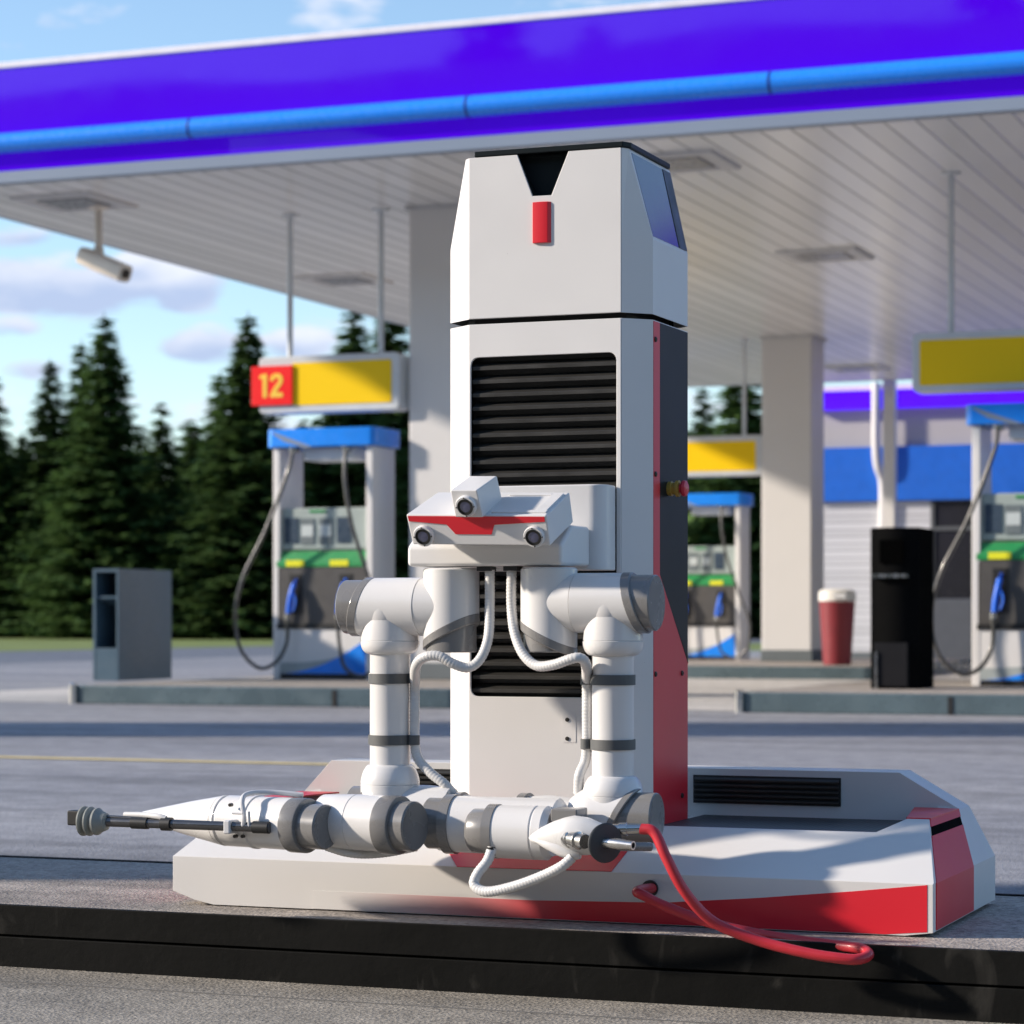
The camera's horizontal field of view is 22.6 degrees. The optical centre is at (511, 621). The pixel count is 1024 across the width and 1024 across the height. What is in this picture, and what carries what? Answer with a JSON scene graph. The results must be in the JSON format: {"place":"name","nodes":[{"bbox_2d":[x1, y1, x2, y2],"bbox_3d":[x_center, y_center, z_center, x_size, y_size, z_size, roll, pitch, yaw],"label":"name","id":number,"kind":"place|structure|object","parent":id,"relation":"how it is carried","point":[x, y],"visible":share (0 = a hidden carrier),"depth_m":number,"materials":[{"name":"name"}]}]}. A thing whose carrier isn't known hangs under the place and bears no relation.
{"place":"outdoors","nodes":[
{"label":"outdoors","id":0,"kind":"place"},
{"bbox_2d":[0,638,272,650],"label":"grass verge","id":1,"kind":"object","parent":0,"point":[24,644],"depth_m":83.29,"materials":[{"name":"green plant"}]},
{"bbox_2d":[1,442,19,487],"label":"conifer tree","id":2,"kind":"object","parent":1,"relation":"on","point":[6,445],"depth_m":117.05,"materials":[{"name":"green plant"}]},
{"bbox_2d":[7,433,31,519],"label":"conifer tree","id":3,"kind":"object","parent":1,"relation":"on","point":[21,440],"visible":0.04,"depth_m":115.03,"materials":[{"name":"green plant"}]},
{"bbox_2d":[0,379,46,637],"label":"conifer tree","id":4,"kind":"object","parent":1,"relation":"on","point":[6,507],"visible":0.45,"depth_m":111.47,"materials":[{"name":"green plant"}]},
{"bbox_2d":[0,358,85,637],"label":"conifer tree","id":5,"kind":"object","parent":1,"relation":"on","point":[43,426],"visible":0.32,"depth_m":111.33,"materials":[{"name":"green plant"}]},
{"bbox_2d":[40,339,92,634],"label":"conifer tree","id":6,"kind":"object","parent":1,"relation":"on","point":[72,402],"visible":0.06,"depth_m":112.80,"materials":[{"name":"green plant"}]},
{"bbox_2d":[0,312,196,638],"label":"conifer tree","id":7,"kind":"object","parent":1,"relation":"on","point":[100,515],"visible":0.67,"depth_m":105.13,"materials":[{"name":"green plant"}]},
{"bbox_2d":[125,446,146,530],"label":"conifer tree","id":8,"kind":"object","parent":1,"relation":"on","point":[140,480],"depth_m":115.26,"materials":[{"name":"green plant"}]},
{"bbox_2d":[129,441,152,487],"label":"conifer tree","id":9,"kind":"object","parent":1,"relation":"on","point":[139,448],"visible":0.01,"depth_m":116.00,"materials":[{"name":"green plant"}]},
{"bbox_2d":[134,402,226,638],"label":"conifer tree","id":10,"kind":"object","parent":1,"relation":"on","point":[163,448],"visible":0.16,"depth_m":109.72,"materials":[{"name":"green plant"}]},
{"bbox_2d":[177,374,230,637],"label":"conifer tree","id":11,"kind":"object","parent":1,"relation":"on","point":[211,416],"visible":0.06,"depth_m":113.78,"materials":[{"name":"green plant"}]},
{"bbox_2d":[141,311,318,639],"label":"conifer tree","id":12,"kind":"object","parent":1,"relation":"on","point":[237,510],"visible":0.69,"depth_m":102.97,"materials":[{"name":"green plant"}]},
{"bbox_2d":[293,419,320,501],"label":"conifer tree","id":13,"kind":"object","parent":1,"relation":"on","point":[303,427],"visible":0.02,"depth_m":114.91,"materials":[{"name":"green plant"}]},
{"bbox_2d":[232,312,409,618],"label":"conifer tree","id":14,"kind":"object","parent":1,"relation":"on","point":[327,488],"visible":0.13,"depth_m":105.17,"materials":[{"name":"green plant"}]},
{"bbox_2d":[304,319,409,573],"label":"conifer tree","id":15,"kind":"object","parent":1,"relation":"on","point":[401,346],"visible":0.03,"depth_m":109.39,"materials":[{"name":"green plant"}]},
{"bbox_2d":[0,639,761,663],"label":"road","id":16,"kind":"structure","parent":0,"point":[72,655],"depth_m":55.43,"materials":[{"name":"grey asphalt"}]},
{"bbox_2d":[0,643,761,651],"bbox_3d":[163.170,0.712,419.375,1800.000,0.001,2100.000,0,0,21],"label":"ground","id":17,"kind":"structure","parent":0,"point":[755,646],"depth_m":71.44,"materials":[{"name":"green plant"}]},
{"bbox_2d":[167,420,198,468],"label":"conifer tree","id":18,"kind":"object","parent":17,"relation":"on","point":[180,428],"visible":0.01,"depth_m":126.55,"materials":[{"name":"green plant"}]},
{"bbox_2d":[172,437,202,513],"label":"conifer tree","id":19,"kind":"object","parent":17,"relation":"on","point":[189,458],"visible":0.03,"depth_m":117.08,"materials":[{"name":"green plant"}]},
{"bbox_2d":[169,421,205,499],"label":"conifer tree","id":20,"kind":"object","parent":17,"relation":"on","point":[192,430],"depth_m":122.13,"materials":[{"name":"green plant"}]},
{"bbox_2d":[2,513,704,637],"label":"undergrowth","id":21,"kind":"object","parent":17,"relation":"on","point":[691,517],"depth_m":114.72,"materials":[{"name":"green plant"}]},
{"bbox_2d":[688,387,718,545],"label":"conifer tree","id":22,"kind":"object","parent":17,"relation":"on","point":[700,413],"visible":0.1,"depth_m":117.85,"materials":[{"name":"green plant"}]},
{"bbox_2d":[688,385,761,638],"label":"conifer tree","id":23,"kind":"object","parent":17,"relation":"on","point":[708,533],"visible":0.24,"depth_m":107.20,"materials":[{"name":"green plant"}]},
{"bbox_2d":[0,0,911,459],"label":"sky","id":24,"kind":"structure","parent":0,"point":[176,327],"materials":[{"name":"blue"}]},
{"bbox_2d":[0,671,971,710],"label":"apron","id":25,"kind":"object","parent":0,"point":[711,694],"depth_m":26.04,"materials":[{"name":"concrete"}]},
{"bbox_2d":[77,676,449,708],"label":"kerb island","id":26,"kind":"structure","parent":25,"relation":"on","point":[237,696],"depth_m":21.39,"materials":[{"name":"concrete"}]},
{"bbox_2d":[69,683,76,703],"bbox_3d":[-3.763,0.611,21.959,0.069,0.178,0.069,0,0,21],"label":"corner guard","id":27,"kind":"object","parent":26,"relation":"attached to","point":[72,693],"visible":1,"depth_m":21.93,"materials":[{"name":"metal"}]},
{"bbox_2d":[89,676,449,688],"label":"pavement","id":28,"kind":"structure","parent":26,"relation":"on","point":[271,681],"depth_m":22.47,"materials":[{"name":"concrete"}]},
{"bbox_2d":[93,569,171,680],"bbox_3d":[-3.548,0.026,23.968,0.270,1.028,1.000,0,0,21],"label":"service cabinet","id":29,"kind":"object","parent":28,"relation":"on","point":[132,624],"visible":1,"depth_m":23.76,"materials":[{"name":"grey metal"}]},
{"bbox_2d":[233,427,399,679],"bbox_3d":[-1.775,-0.645,24.377,1.576,2.371,0.791,0,0,21],"label":"fuel pump","id":30,"kind":"object","parent":28,"relation":"on","point":[320,555],"visible":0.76,"depth_m":24.23,"materials":[{"name":"white metal"}]},
{"bbox_2d":[332,690,336,706],"bbox_3d":[-1.463,0.630,21.061,0.040,0.140,0.006,0,0,21],"label":"kerb joint","id":31,"kind":"object","parent":26,"relation":"attached to","point":[334,698],"visible":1,"depth_m":21.06,"materials":[{"name":"grey concrete"}]},
{"bbox_2d":[0,0,1023,679],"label":"canopy","id":32,"kind":"object","parent":25,"relation":"on","point":[862,124],"visible":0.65,"depth_m":22.41,"materials":[{"name":"white metal"}]},
{"bbox_2d":[8,191,138,212],"bbox_3d":[-4.057,-3.885,23.715,0.876,0.030,0.876,0,0,21],"label":"ceiling light","id":33,"kind":"object","parent":32,"relation":"attached to","point":[73,202],"visible":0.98,"depth_m":23.61,"materials":[{"name":"white plastic"}]},
{"bbox_2d":[76,206,132,282],"bbox_3d":[-3.774,-3.521,23.849,0.608,0.756,0.238,0,0,37],"label":"security camera","id":34,"kind":"object","parent":32,"relation":"attached to","point":[96,259],"visible":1,"depth_m":23.79,"materials":[{"name":"beige plastic"}]},
{"bbox_2d":[251,208,409,415],"bbox_3d":[-1.729,-2.946,24.347,1.532,1.908,0.293,0,0,21],"label":"hanging sign","id":35,"kind":"object","parent":32,"relation":"hanging from","point":[291,384],"visible":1,"depth_m":24.22,"materials":[{"name":"yellow plastic"}]},
{"bbox_2d":[293,272,393,287],"bbox_3d":[-1.911,-3.885,29.093,0.876,0.030,0.876,0,0,21],"label":"ceiling light","id":36,"kind":"object","parent":32,"relation":"attached to","point":[345,279],"visible":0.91,"depth_m":28.93,"materials":[{"name":"white plastic"}]},
{"bbox_2d":[651,149,741,173],"bbox_3d":[1.402,-3.885,21.666,0.876,0.030,0.876,0,0,21],"label":"ceiling light","id":37,"kind":"object","parent":32,"relation":"attached to","point":[695,161],"visible":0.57,"depth_m":21.52,"materials":[{"name":"white plastic"}]},
{"bbox_2d":[688,338,761,476],"bbox_3d":[2.742,-2.957,35.445,1.541,1.885,0.266,0,0,21],"label":"hanging sign","id":38,"kind":"object","parent":32,"relation":"hanging from","point":[724,456],"visible":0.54,"depth_m":35.24,"materials":[{"name":"yellow plastic"}]},
{"bbox_2d":[774,246,874,263],"bbox_3d":[3.318,-3.885,27.144,0.876,0.030,0.876,0,0,21],"label":"ceiling light","id":39,"kind":"object","parent":32,"relation":"attached to","point":[825,255],"visible":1,"depth_m":27.03,"materials":[{"name":"white plastic"}]},
{"bbox_2d":[824,364,891,372],"bbox_3d":[5.293,-3.885,39.252,0.876,0.030,0.876,0,0,21],"label":"ceiling light","id":40,"kind":"object","parent":32,"relation":"attached to","point":[857,368],"visible":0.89,"depth_m":39.08,"materials":[{"name":"white plastic"}]},
{"bbox_2d":[912,171,1023,394],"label":"hanging sign","id":41,"kind":"object","parent":32,"relation":"hanging from","point":[950,361],"visible":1,"depth_m":22.05,"materials":[{"name":"yellow plastic"}]},
{"bbox_2d":[688,660,971,679],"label":"kerb island","id":42,"kind":"structure","parent":25,"relation":"on","point":[782,672],"depth_m":31.31,"materials":[{"name":"concrete"}]},
{"bbox_2d":[688,658,971,666],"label":"pavement","id":43,"kind":"structure","parent":42,"relation":"on","point":[856,662],"depth_m":33.30,"materials":[{"name":"concrete"}]},
{"bbox_2d":[688,493,752,659],"bbox_3d":[2.763,-0.645,36.668,1.576,2.371,0.791,0,0,21],"label":"fuel pump","id":44,"kind":"object","parent":43,"relation":"on","point":[719,624],"visible":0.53,"depth_m":36.45,"materials":[{"name":"white metal"}]},
{"bbox_2d":[818,589,855,664],"bbox_3d":[4.089,0.064,32.201,0.470,0.952,0.485,0,0,21],"label":"rubbish bin","id":45,"kind":"object","parent":43,"relation":"on","point":[837,609],"visible":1,"depth_m":32.03,"materials":[{"name":"red plastic"}]},
{"bbox_2d":[744,680,1023,715],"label":"kerb island","id":46,"kind":"structure","parent":25,"relation":"on","point":[893,703],"depth_m":19.40,"materials":[{"name":"concrete"}]},
{"bbox_2d":[735,689,743,712],"bbox_3d":[1.758,0.611,19.811,0.069,0.178,0.069,0,0,21],"label":"corner guard","id":47,"kind":"object","parent":46,"relation":"attached to","point":[739,700],"visible":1,"depth_m":19.78,"materials":[{"name":"metal"}]},
{"bbox_2d":[749,679,1023,694],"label":"pavement","id":48,"kind":"structure","parent":46,"relation":"on","point":[953,686],"depth_m":20.48,"materials":[{"name":"concrete"}]},
{"bbox_2d":[871,527,933,688],"bbox_3d":[3.169,-0.111,20.855,0.400,1.303,0.670,0,0,21],"label":"waste cabinet","id":49,"kind":"object","parent":48,"relation":"on","point":[902,607],"visible":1,"depth_m":20.60,"materials":[{"name":"metal"}]},
{"bbox_2d":[934,403,1023,686],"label":"fuel pump","id":50,"kind":"object","parent":48,"relation":"on","point":[997,589],"visible":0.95,"depth_m":21.48,"materials":[{"name":"white metal"}]},
{"bbox_2d":[948,697,952,714],"bbox_3d":[3.290,0.630,19.211,0.040,0.140,0.006,0,0,21],"label":"kerb joint","id":51,"kind":"object","parent":46,"relation":"attached to","point":[950,705],"visible":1,"depth_m":19.21,"materials":[{"name":"grey concrete"}]},
{"bbox_2d":[0,966,1008,1023],"bbox_3d":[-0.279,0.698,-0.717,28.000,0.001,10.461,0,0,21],"label":"lane","id":52,"kind":"structure","parent":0,"point":[25,1003],"depth_m":4.63,"materials":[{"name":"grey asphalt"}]},
{"bbox_2d":[0,651,1023,893],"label":"forecourt","id":53,"kind":"structure","parent":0,"point":[975,763],"depth_m":13.94,"materials":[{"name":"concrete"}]},
{"bbox_2d":[0,756,328,764],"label":"road line","id":54,"kind":"object","parent":53,"relation":"on","point":[163,760],"depth_m":12.86,"materials":[{"name":"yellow paint"}]},
{"bbox_2d":[0,855,1023,1023],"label":"kerb","id":55,"kind":"structure","parent":53,"relation":"on","point":[911,973],"depth_m":4.79,"materials":[{"name":"black concrete"}]},
{"bbox_2d":[824,383,1023,658],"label":"station shop","id":56,"kind":"structure","parent":53,"relation":"on","point":[934,462],"depth_m":43.60,"materials":[{"name":"white metal"}]},
{"bbox_2d":[0,857,1023,987],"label":"pavement","id":57,"kind":"structure","parent":0,"point":[997,923],"depth_m":5.14,"materials":[{"name":"concrete"}]},
{"bbox_2d":[67,141,994,964],"bbox_3d":[0.056,-0.169,5.086,1.640,1.538,0.920,0,0,21],"label":"refuelling robot","id":58,"kind":"object","parent":57,"relation":"on","point":[543,601],"visible":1,"depth_m":5.00,"materials":[{"name":"white paint"}]}
]}

